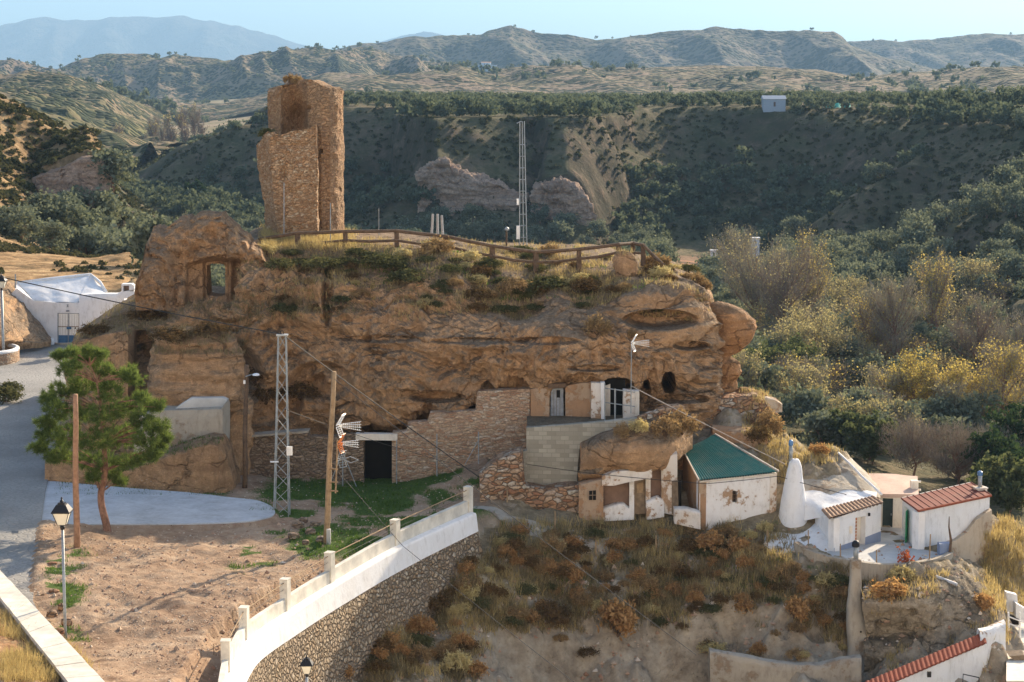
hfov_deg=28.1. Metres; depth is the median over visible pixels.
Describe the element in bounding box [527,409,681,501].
balcony floor
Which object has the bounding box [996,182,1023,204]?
olive tree
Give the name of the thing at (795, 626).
dry shrub
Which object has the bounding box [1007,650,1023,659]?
plank
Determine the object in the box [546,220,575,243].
olive tree
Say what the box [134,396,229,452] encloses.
plastered block
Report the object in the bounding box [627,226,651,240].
olive tree
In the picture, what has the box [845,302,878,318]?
olive tree
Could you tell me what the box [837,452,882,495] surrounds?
white verge
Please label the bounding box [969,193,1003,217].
olive tree
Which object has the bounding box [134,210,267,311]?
ruined cave room
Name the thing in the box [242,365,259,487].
lamp pole
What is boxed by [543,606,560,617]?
dry shrub
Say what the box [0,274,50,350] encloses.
rock bank
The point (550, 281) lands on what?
dry shrub
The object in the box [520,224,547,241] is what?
olive tree
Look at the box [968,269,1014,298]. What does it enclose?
olive tree
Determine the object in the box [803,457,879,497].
grey roof slope
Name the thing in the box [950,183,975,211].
olive tree
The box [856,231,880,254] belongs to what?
olive tree
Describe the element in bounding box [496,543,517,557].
dry shrub
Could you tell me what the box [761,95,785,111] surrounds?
barn
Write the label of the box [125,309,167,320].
dry shrub
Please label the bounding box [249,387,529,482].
rubble cave wall
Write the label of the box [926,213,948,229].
olive tree
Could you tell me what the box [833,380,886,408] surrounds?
olive tree
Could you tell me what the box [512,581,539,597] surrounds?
dry shrub
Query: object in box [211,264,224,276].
olive tree
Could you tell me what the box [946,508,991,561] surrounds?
old buttress wall
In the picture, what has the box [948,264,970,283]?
olive tree
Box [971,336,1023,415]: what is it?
poplar tree
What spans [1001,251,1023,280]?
olive tree
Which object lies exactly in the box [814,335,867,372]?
olive tree
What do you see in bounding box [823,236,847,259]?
olive tree
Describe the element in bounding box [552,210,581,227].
olive tree
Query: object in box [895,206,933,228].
olive tree
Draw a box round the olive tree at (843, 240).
[837,233,862,253]
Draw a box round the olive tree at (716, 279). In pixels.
[708,272,736,293]
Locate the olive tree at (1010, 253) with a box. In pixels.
[984,249,1023,278]
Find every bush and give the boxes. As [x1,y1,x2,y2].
[724,298,770,334]
[731,343,769,388]
[745,332,830,366]
[753,319,785,337]
[762,319,789,334]
[768,346,830,379]
[769,351,822,388]
[771,359,828,407]
[780,350,832,392]
[781,322,824,357]
[795,387,857,425]
[798,397,870,439]
[809,356,863,396]
[812,407,855,450]
[821,279,859,312]
[825,273,855,295]
[830,289,869,313]
[833,273,869,307]
[837,329,885,370]
[838,408,905,463]
[839,385,894,411]
[852,360,915,400]
[853,384,909,413]
[853,387,924,446]
[855,320,904,367]
[857,352,898,389]
[860,401,929,452]
[861,319,911,357]
[862,361,919,400]
[893,333,936,361]
[923,349,963,373]
[923,376,977,419]
[941,283,994,328]
[946,356,990,383]
[952,249,1006,294]
[957,422,1023,477]
[966,450,1023,517]
[969,375,1001,417]
[975,274,1015,299]
[982,399,1023,447]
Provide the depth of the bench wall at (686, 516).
95.52 m
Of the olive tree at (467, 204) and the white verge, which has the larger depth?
the olive tree at (467, 204)
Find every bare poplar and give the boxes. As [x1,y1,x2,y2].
[115,126,123,133]
[146,115,159,135]
[147,120,158,136]
[151,114,161,135]
[155,123,168,141]
[162,112,171,131]
[165,122,177,147]
[173,106,185,131]
[178,119,192,141]
[180,108,188,131]
[187,101,196,130]
[187,110,199,134]
[193,106,202,126]
[195,118,209,135]
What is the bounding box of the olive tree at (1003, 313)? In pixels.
[956,300,1007,337]
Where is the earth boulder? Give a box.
[147,326,249,410]
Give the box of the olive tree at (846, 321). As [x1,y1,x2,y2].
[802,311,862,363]
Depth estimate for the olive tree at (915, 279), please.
316.53 m
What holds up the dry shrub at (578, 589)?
on the ground at (518, 660)
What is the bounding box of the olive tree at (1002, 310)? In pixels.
[976,299,1007,331]
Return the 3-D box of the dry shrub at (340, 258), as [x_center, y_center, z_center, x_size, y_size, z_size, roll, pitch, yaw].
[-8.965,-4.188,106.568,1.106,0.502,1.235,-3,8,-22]
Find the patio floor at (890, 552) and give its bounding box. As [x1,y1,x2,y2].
[827,527,939,562]
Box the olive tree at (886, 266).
[867,257,898,282]
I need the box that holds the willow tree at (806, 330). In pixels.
[763,315,833,357]
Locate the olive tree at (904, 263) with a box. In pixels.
[886,255,915,277]
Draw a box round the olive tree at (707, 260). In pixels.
[694,254,731,265]
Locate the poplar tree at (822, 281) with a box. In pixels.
[776,222,835,310]
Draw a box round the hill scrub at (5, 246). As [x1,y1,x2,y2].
[0,98,140,279]
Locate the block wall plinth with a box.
[523,449,526,481]
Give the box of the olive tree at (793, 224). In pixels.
[778,214,808,238]
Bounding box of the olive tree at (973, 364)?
[967,354,1000,373]
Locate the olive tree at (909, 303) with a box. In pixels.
[900,296,922,316]
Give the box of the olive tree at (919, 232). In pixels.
[897,213,942,249]
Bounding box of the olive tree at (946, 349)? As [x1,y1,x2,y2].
[931,325,984,363]
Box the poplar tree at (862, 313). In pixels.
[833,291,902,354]
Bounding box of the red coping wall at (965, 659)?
[866,634,986,681]
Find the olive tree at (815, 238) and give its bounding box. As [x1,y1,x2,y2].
[798,234,821,240]
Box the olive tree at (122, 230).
[75,220,133,254]
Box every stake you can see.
[929,534,930,558]
[948,516,951,551]
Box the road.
[0,343,71,608]
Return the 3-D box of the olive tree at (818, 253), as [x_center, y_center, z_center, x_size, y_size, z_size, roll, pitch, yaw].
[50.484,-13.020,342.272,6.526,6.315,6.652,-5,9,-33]
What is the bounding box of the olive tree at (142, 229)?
[120,210,178,264]
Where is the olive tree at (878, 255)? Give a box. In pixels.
[866,250,899,265]
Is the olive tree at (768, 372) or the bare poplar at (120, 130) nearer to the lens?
the olive tree at (768, 372)
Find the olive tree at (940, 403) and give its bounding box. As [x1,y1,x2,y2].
[914,387,970,435]
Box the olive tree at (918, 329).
[889,319,943,355]
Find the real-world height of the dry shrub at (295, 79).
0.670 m
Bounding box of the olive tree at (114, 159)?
[87,145,143,191]
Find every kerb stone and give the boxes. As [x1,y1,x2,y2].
[46,610,57,617]
[47,561,56,565]
[48,589,59,593]
[56,627,63,633]
[58,603,62,610]
[61,617,72,625]
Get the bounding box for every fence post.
[396,440,396,483]
[436,434,437,475]
[465,432,478,463]
[554,511,555,529]
[595,540,596,555]
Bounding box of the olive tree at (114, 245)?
[94,229,142,254]
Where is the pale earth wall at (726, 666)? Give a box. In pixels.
[708,648,861,681]
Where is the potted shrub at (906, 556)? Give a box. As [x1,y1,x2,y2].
[896,546,914,562]
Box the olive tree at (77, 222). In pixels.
[34,193,110,236]
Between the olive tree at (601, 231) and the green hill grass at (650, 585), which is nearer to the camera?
the green hill grass at (650, 585)
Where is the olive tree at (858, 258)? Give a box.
[842,252,871,263]
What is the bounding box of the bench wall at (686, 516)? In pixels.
[673,506,700,528]
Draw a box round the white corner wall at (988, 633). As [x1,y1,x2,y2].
[977,619,1005,664]
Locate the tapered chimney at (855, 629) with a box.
[846,540,865,671]
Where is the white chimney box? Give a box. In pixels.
[117,283,134,298]
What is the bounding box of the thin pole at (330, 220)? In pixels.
[330,203,330,239]
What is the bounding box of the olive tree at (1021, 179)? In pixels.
[1010,172,1023,187]
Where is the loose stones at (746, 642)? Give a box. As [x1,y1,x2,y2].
[398,527,1012,681]
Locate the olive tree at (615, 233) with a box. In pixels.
[610,229,627,240]
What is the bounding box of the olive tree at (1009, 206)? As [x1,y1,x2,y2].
[1001,190,1023,216]
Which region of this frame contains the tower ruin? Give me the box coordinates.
[256,79,344,237]
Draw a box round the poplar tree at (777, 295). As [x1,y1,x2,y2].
[743,237,829,325]
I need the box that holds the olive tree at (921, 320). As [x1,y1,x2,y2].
[901,303,947,345]
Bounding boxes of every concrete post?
[430,214,433,232]
[436,214,438,233]
[441,215,443,237]
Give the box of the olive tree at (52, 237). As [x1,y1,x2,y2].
[20,217,73,249]
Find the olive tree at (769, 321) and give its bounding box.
[763,306,804,330]
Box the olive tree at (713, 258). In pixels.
[691,252,728,269]
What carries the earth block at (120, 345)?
on the rock hill
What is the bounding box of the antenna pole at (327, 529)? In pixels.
[323,371,337,544]
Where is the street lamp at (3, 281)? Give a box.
[0,273,7,350]
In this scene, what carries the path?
on the ground at (518, 660)
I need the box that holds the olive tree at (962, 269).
[954,257,992,286]
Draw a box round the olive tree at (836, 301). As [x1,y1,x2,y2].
[822,294,843,313]
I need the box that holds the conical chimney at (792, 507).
[779,440,806,527]
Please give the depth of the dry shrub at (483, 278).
104.63 m
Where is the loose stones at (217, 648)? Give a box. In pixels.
[37,478,461,681]
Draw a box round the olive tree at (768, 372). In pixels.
[737,358,789,394]
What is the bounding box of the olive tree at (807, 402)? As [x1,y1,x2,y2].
[778,382,840,434]
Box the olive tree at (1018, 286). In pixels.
[1009,259,1023,295]
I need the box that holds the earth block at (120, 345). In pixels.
[72,325,136,421]
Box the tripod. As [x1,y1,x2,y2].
[331,445,355,485]
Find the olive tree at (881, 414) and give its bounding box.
[866,408,901,441]
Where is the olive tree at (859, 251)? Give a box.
[848,246,868,260]
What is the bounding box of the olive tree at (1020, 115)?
[1012,107,1023,124]
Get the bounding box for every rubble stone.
[288,532,299,538]
[291,521,303,527]
[299,517,307,522]
[302,540,308,544]
[305,528,315,534]
[310,521,319,525]
[316,536,322,541]
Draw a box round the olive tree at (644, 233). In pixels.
[634,227,653,239]
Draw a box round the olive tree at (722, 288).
[714,284,728,296]
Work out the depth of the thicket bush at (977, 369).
216.66 m
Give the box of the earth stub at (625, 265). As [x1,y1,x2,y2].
[612,251,639,278]
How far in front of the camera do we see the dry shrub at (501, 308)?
103.24 m
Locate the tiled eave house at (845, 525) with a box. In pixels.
[815,495,884,551]
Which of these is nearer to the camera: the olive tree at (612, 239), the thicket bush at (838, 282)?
the thicket bush at (838, 282)
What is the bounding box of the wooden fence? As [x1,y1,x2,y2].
[258,229,664,273]
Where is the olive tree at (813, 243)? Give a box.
[782,233,817,248]
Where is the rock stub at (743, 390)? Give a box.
[735,387,776,415]
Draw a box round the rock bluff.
[862,565,1009,672]
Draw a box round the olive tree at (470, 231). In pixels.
[454,216,483,241]
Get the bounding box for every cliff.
[32,155,111,209]
[414,156,529,215]
[529,176,596,225]
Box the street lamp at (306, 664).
[300,654,313,681]
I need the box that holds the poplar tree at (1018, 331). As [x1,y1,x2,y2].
[977,305,1023,387]
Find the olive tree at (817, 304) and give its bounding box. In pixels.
[795,298,834,322]
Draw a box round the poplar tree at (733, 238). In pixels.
[706,222,763,276]
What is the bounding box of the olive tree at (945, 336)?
[934,320,968,354]
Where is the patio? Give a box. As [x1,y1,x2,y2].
[1006,620,1023,681]
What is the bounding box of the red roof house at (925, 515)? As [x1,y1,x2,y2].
[900,471,991,549]
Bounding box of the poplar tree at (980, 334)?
[939,290,1021,375]
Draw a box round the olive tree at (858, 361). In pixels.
[839,349,889,386]
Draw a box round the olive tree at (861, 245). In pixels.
[846,238,873,257]
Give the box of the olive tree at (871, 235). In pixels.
[865,226,890,251]
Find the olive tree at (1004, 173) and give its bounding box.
[986,164,1023,188]
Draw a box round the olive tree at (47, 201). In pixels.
[21,186,78,223]
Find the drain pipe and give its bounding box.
[936,575,957,585]
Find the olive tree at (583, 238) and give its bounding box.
[574,233,598,244]
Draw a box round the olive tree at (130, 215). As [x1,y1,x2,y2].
[120,201,151,231]
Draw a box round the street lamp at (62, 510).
[51,497,72,638]
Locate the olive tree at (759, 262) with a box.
[744,251,768,270]
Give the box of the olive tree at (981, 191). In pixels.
[963,178,1004,212]
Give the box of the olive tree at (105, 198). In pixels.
[68,184,130,228]
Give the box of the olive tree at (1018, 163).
[1006,154,1023,176]
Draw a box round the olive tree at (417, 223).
[397,215,423,229]
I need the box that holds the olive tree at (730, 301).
[720,297,751,307]
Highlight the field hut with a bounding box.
[751,237,759,256]
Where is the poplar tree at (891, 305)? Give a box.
[856,268,931,358]
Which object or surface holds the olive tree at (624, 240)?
on the terrain at (762, 129)
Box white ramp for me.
[765,523,829,552]
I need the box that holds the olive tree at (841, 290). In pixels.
[820,276,854,305]
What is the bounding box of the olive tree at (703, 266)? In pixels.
[695,262,715,272]
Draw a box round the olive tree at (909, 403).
[872,397,939,443]
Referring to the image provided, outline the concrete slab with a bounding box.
[42,481,274,524]
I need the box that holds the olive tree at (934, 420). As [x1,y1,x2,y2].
[918,412,973,451]
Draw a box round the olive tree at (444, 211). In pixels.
[428,205,455,226]
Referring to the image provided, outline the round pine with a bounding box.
[182,179,206,194]
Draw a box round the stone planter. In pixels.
[0,343,19,365]
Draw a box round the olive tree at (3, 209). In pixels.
[0,204,40,234]
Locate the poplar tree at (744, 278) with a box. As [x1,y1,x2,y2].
[709,228,803,324]
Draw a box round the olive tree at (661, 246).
[645,240,680,261]
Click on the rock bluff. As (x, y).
(952, 613)
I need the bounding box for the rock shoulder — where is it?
[230,395,254,474]
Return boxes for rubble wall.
[479,447,578,512]
[710,391,769,424]
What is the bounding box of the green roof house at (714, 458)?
[683,433,778,529]
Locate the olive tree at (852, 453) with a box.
[841,417,896,459]
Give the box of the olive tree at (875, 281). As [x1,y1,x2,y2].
[864,272,882,288]
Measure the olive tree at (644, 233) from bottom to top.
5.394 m
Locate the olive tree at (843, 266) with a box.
[835,260,861,274]
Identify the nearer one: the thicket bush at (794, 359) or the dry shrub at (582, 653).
the dry shrub at (582, 653)
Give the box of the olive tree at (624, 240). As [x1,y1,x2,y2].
[615,237,635,247]
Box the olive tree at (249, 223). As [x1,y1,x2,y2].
[241,213,264,228]
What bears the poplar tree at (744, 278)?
on the terrain at (762, 129)
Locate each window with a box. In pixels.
[589,490,595,499]
[732,491,736,501]
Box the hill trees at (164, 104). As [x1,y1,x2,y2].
[7,25,1023,122]
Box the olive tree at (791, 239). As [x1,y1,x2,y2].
[781,234,795,247]
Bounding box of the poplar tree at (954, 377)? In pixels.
[908,355,992,411]
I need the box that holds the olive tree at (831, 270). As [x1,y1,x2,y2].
[801,258,836,279]
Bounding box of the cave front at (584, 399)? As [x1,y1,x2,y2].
[530,379,638,418]
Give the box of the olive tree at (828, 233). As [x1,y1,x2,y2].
[818,228,845,239]
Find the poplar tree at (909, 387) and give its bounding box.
[872,343,953,404]
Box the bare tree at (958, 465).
[914,417,990,484]
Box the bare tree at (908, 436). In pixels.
[875,410,955,475]
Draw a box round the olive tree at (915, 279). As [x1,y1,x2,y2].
[909,265,935,289]
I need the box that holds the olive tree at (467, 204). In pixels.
[461,202,479,218]
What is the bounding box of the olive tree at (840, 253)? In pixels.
[812,238,850,261]
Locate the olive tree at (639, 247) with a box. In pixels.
[635,236,663,251]
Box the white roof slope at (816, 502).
[805,489,876,520]
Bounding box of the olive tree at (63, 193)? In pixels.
[27,186,107,228]
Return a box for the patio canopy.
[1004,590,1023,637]
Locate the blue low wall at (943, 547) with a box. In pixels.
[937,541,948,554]
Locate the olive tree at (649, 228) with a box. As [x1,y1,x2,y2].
[628,222,658,237]
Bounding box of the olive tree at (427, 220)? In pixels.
[417,213,440,232]
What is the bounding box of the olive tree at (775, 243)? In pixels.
[769,233,798,247]
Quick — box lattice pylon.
[270,330,291,516]
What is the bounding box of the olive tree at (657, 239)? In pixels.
[638,235,668,251]
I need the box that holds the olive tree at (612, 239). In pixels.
[608,233,626,247]
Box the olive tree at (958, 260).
[938,257,963,288]
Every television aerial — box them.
[336,414,360,437]
[337,433,358,453]
[338,450,357,467]
[630,334,648,412]
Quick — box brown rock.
[578,413,692,481]
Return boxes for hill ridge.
[0,46,454,101]
[0,70,178,125]
[0,87,180,149]
[38,111,185,169]
[138,64,1023,120]
[336,25,937,76]
[848,33,1023,68]
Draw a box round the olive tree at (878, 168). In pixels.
[865,162,894,178]
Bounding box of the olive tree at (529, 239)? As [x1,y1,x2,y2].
[512,233,539,242]
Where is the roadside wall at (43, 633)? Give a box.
[0,570,104,681]
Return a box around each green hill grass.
[346,239,656,301]
[502,519,838,615]
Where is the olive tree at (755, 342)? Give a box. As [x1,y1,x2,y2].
[738,329,767,375]
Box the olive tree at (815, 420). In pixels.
[796,405,846,446]
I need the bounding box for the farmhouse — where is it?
[478,65,496,71]
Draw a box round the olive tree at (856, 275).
[833,268,868,292]
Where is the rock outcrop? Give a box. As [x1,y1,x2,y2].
[710,301,756,392]
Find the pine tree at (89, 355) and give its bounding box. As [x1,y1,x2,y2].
[23,341,174,530]
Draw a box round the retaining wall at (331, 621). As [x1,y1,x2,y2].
[213,485,484,681]
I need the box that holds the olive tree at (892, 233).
[885,227,902,243]
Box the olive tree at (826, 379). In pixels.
[802,356,840,391]
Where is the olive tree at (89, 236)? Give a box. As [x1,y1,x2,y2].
[61,225,117,254]
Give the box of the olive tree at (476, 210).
[458,203,486,226]
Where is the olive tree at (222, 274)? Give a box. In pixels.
[212,267,224,282]
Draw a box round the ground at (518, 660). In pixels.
[0,342,1023,681]
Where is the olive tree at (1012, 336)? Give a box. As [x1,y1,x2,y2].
[1004,326,1023,351]
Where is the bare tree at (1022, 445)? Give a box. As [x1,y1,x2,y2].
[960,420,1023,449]
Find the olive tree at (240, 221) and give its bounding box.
[233,217,247,227]
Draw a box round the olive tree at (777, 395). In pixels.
[767,390,787,418]
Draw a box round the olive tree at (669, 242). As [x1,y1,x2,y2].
[654,237,676,253]
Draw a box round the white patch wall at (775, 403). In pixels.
[764,396,781,412]
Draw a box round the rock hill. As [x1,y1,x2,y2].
[64,227,724,455]
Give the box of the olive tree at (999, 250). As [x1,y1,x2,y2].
[988,247,1017,258]
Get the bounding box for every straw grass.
[0,606,93,681]
[231,235,710,320]
[256,221,359,250]
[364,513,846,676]
[739,386,871,483]
[861,568,1016,672]
[976,509,1023,613]
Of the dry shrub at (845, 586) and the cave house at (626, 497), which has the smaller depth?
the dry shrub at (845, 586)
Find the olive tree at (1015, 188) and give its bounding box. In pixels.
[1007,178,1023,204]
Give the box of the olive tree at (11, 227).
[0,202,49,240]
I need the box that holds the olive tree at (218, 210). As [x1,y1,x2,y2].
[201,206,230,215]
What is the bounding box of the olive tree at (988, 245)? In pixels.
[970,237,1019,262]
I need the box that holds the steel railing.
[604,383,634,419]
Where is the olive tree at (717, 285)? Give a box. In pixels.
[709,279,734,294]
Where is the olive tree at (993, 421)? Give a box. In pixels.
[982,417,1012,432]
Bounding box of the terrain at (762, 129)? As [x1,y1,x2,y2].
[0,97,1023,528]
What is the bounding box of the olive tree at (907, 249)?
[894,238,927,266]
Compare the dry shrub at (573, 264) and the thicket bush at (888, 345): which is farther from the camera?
the thicket bush at (888, 345)
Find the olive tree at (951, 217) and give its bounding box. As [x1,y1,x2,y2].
[927,199,961,227]
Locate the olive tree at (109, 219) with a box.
[80,205,115,231]
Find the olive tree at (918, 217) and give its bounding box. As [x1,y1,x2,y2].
[897,209,939,238]
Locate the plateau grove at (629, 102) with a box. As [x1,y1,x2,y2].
[227,88,1020,128]
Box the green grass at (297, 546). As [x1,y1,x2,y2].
[39,434,494,641]
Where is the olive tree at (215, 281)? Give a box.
[211,269,224,286]
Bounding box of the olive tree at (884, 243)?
[864,233,898,257]
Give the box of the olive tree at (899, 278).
[874,269,910,295]
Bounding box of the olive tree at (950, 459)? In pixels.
[928,436,969,478]
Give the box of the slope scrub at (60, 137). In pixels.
[0,93,1023,381]
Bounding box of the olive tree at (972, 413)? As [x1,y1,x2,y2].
[955,389,1006,433]
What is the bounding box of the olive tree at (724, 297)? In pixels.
[713,284,744,301]
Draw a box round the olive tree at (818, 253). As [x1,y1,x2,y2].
[798,247,828,262]
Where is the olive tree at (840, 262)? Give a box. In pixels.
[830,258,852,275]
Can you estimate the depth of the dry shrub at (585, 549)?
93.29 m
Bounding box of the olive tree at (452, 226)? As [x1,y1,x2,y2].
[443,219,463,235]
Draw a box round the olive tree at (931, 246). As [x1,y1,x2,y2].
[916,236,960,264]
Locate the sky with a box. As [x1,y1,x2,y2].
[0,0,1023,49]
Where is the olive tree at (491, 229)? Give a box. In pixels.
[482,219,505,241]
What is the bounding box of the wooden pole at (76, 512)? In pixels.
[72,394,79,547]
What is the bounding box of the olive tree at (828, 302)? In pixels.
[804,295,836,315]
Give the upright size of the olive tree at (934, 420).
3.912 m
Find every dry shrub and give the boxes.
[0,379,24,390]
[0,381,25,404]
[75,322,113,335]
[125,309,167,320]
[146,325,193,342]
[191,321,230,335]
[249,367,262,382]
[253,383,284,404]
[254,126,277,138]
[260,241,277,254]
[263,255,297,270]
[266,300,299,314]
[267,292,293,301]
[278,248,306,255]
[280,380,322,401]
[282,73,294,83]
[282,297,300,305]
[289,74,303,83]
[291,256,315,266]
[296,266,312,273]
[301,253,344,270]
[327,293,352,303]
[329,305,346,311]
[332,256,346,264]
[334,256,362,264]
[340,267,358,271]
[342,246,367,255]
[342,261,358,268]
[344,665,355,681]
[346,271,361,278]
[351,287,370,296]
[352,251,380,257]
[360,250,409,268]
[365,657,396,673]
[366,654,387,662]
[370,646,389,659]
[373,634,396,649]
[378,256,409,270]
[378,264,433,285]
[380,252,411,262]
[382,630,400,645]
[390,642,410,656]
[394,247,412,255]
[403,612,438,636]
[403,641,433,662]
[403,655,420,667]
[407,631,433,646]
[412,633,434,647]
[414,253,435,263]
[416,234,454,254]
[417,296,432,305]
[420,294,432,299]
[426,300,443,306]
[427,589,454,614]
[428,283,450,288]
[428,643,449,655]
[432,262,465,274]
[433,639,462,662]
[434,278,451,285]
[436,288,454,293]
[437,648,474,673]
[438,637,460,651]
[443,586,457,597]
[444,277,464,285]
[445,604,459,613]
[445,618,463,626]
[447,257,461,261]
[449,631,475,647]
[449,642,466,649]
[450,575,473,592]
[454,601,472,613]
[455,580,480,599]
[456,560,475,575]
[457,248,481,261]
[458,261,473,267]
[461,555,479,564]
[463,286,493,300]
[464,301,488,310]
[464,659,490,678]
[465,638,480,651]
[466,596,491,610]
[468,264,493,274]
[468,273,488,282]
[469,576,482,586]
[474,258,502,267]
[474,286,500,297]
[478,589,488,598]
[479,256,507,268]
[480,582,503,595]
[483,565,494,573]
[486,268,501,275]
[487,303,519,312]
[487,584,508,598]
[488,562,507,572]
[489,275,507,283]
[492,536,508,545]
[495,274,533,294]
[495,615,526,626]
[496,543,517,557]
[497,531,525,541]
[501,604,530,620]
[505,536,525,551]
[507,244,534,252]
[509,287,526,293]
[509,554,526,565]
[510,523,529,534]
[512,287,540,296]
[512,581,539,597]
[517,252,542,258]
[519,294,532,298]
[520,301,545,311]
[521,607,541,623]
[523,555,538,568]
[524,554,542,562]
[526,264,552,272]
[527,271,566,290]
[529,284,549,292]
[534,555,551,570]
[534,598,547,609]
[534,599,559,610]
[536,300,544,305]
[537,241,560,255]
[538,533,567,553]
[540,530,554,537]
[541,580,556,590]
[542,528,561,538]
[543,556,558,575]
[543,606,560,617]
[544,257,563,264]
[545,611,570,626]
[549,587,561,593]
[550,563,572,578]
[552,633,568,641]
[555,604,576,617]
[557,548,577,559]
[557,558,575,568]
[559,275,574,284]
[563,534,584,546]
[566,542,588,552]
[566,544,591,554]
[566,566,585,583]
[567,584,586,599]
[568,261,583,267]
[568,274,603,293]
[570,271,589,281]
[570,551,580,561]
[574,301,592,307]
[577,646,599,657]
[580,561,592,565]
[581,312,615,335]
[581,526,606,538]
[581,564,593,573]
[583,273,598,279]
[587,584,598,593]
[589,521,607,528]
[589,599,603,611]
[592,567,614,581]
[595,597,639,640]
[597,602,606,613]
[599,582,609,589]
[602,537,624,548]
[602,554,618,565]
[603,284,623,292]
[605,548,622,563]
[607,584,620,592]
[612,420,631,437]
[616,282,631,289]
[617,578,629,586]
[620,536,639,551]
[620,541,635,553]
[623,558,637,564]
[627,327,637,337]
[628,416,649,432]
[628,594,639,601]
[629,566,646,580]
[629,572,659,589]
[633,533,659,547]
[633,597,645,606]
[639,250,672,264]
[639,261,665,273]
[640,587,659,597]
[643,602,662,613]
[648,265,677,276]
[649,564,667,575]
[650,412,682,438]
[650,615,671,627]
[658,528,673,536]
[663,273,679,280]
[664,580,683,593]
[665,557,684,570]
[666,263,682,269]
[666,405,702,435]
[667,542,696,554]
[669,560,694,578]
[672,574,688,582]
[673,551,683,557]
[676,621,689,628]
[677,536,698,549]
[680,271,694,278]
[681,262,702,272]
[683,525,703,536]
[684,588,705,603]
[684,604,700,612]
[686,571,701,580]
[688,547,705,555]
[691,599,703,605]
[692,270,706,283]
[694,529,725,552]
[696,638,727,652]
[699,279,713,289]
[699,602,722,614]
[699,638,718,646]
[700,548,719,558]
[706,556,717,562]
[709,592,729,604]
[712,569,724,576]
[715,548,730,560]
[716,541,734,551]
[717,522,741,537]
[717,574,737,582]
[726,534,754,552]
[732,597,754,613]
[735,554,757,567]
[737,592,750,601]
[738,528,758,538]
[743,648,761,656]
[745,424,772,444]
[745,542,769,556]
[748,641,767,653]
[750,590,763,599]
[753,403,786,437]
[753,581,763,590]
[755,520,773,532]
[756,573,775,587]
[764,564,793,582]
[765,595,783,603]
[769,580,793,592]
[769,628,782,636]
[781,559,802,570]
[782,594,810,622]
[783,647,809,661]
[785,620,809,633]
[790,569,805,574]
[794,569,810,582]
[794,581,811,594]
[797,650,810,657]
[807,442,830,455]
[807,594,823,603]
[808,574,817,581]
[811,606,823,617]
[812,570,837,587]
[816,613,833,627]
[822,570,849,589]
[828,582,847,599]
[831,610,845,622]
[834,583,847,593]
[839,621,845,631]
[839,643,846,649]
[866,576,908,604]
[884,563,918,580]
[972,591,995,611]
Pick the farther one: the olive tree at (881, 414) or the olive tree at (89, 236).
the olive tree at (89, 236)
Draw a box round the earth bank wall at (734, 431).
[710,424,766,448]
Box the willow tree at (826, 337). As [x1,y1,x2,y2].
[775,295,860,357]
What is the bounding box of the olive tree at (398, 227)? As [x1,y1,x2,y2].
[387,222,406,229]
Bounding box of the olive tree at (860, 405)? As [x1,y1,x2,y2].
[842,398,877,414]
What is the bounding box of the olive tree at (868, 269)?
[841,257,886,292]
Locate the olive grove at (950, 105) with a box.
[116,85,1023,421]
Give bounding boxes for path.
[473,506,696,567]
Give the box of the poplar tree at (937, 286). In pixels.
[907,243,961,354]
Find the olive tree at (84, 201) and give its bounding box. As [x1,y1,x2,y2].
[60,191,90,208]
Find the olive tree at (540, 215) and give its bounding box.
[527,202,550,222]
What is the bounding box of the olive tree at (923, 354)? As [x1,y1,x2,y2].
[881,343,944,379]
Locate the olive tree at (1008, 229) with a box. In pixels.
[999,221,1023,244]
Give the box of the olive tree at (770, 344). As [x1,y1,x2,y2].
[763,332,790,350]
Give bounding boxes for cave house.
[12,273,126,342]
[578,451,680,520]
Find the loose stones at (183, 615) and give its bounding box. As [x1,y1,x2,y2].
[37,517,406,681]
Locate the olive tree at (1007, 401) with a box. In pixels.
[981,380,1023,415]
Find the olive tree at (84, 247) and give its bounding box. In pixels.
[72,229,132,254]
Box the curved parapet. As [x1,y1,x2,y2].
[635,403,687,420]
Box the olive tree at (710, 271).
[693,264,721,280]
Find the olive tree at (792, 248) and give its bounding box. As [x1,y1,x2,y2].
[784,245,812,258]
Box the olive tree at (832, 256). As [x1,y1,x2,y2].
[825,251,848,265]
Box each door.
[550,388,563,415]
[634,479,645,513]
[672,480,677,513]
[882,498,892,526]
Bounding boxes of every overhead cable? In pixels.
[0,276,281,333]
[285,409,477,470]
[286,337,478,476]
[336,380,695,654]
[338,472,573,681]
[527,464,846,494]
[631,386,784,463]
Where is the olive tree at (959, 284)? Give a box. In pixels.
[951,272,980,297]
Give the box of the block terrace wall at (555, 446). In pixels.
[526,417,636,484]
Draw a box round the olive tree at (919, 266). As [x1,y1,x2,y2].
[908,258,936,285]
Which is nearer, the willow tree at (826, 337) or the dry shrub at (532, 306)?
the dry shrub at (532, 306)
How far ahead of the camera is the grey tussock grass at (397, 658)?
91.38 m
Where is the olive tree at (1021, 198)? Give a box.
[1015,191,1023,216]
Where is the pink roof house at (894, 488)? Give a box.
[869,473,920,527]
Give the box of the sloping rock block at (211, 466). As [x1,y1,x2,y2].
[45,432,240,493]
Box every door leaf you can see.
[58,314,67,342]
[69,314,78,342]
[905,509,907,542]
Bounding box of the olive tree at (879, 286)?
[873,280,908,298]
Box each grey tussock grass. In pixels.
[73,290,264,355]
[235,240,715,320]
[358,517,874,681]
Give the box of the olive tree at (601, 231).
[586,218,611,240]
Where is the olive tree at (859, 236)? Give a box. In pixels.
[856,229,881,239]
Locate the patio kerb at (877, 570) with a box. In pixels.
[794,541,952,581]
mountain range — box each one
[0,15,326,68]
[379,31,440,42]

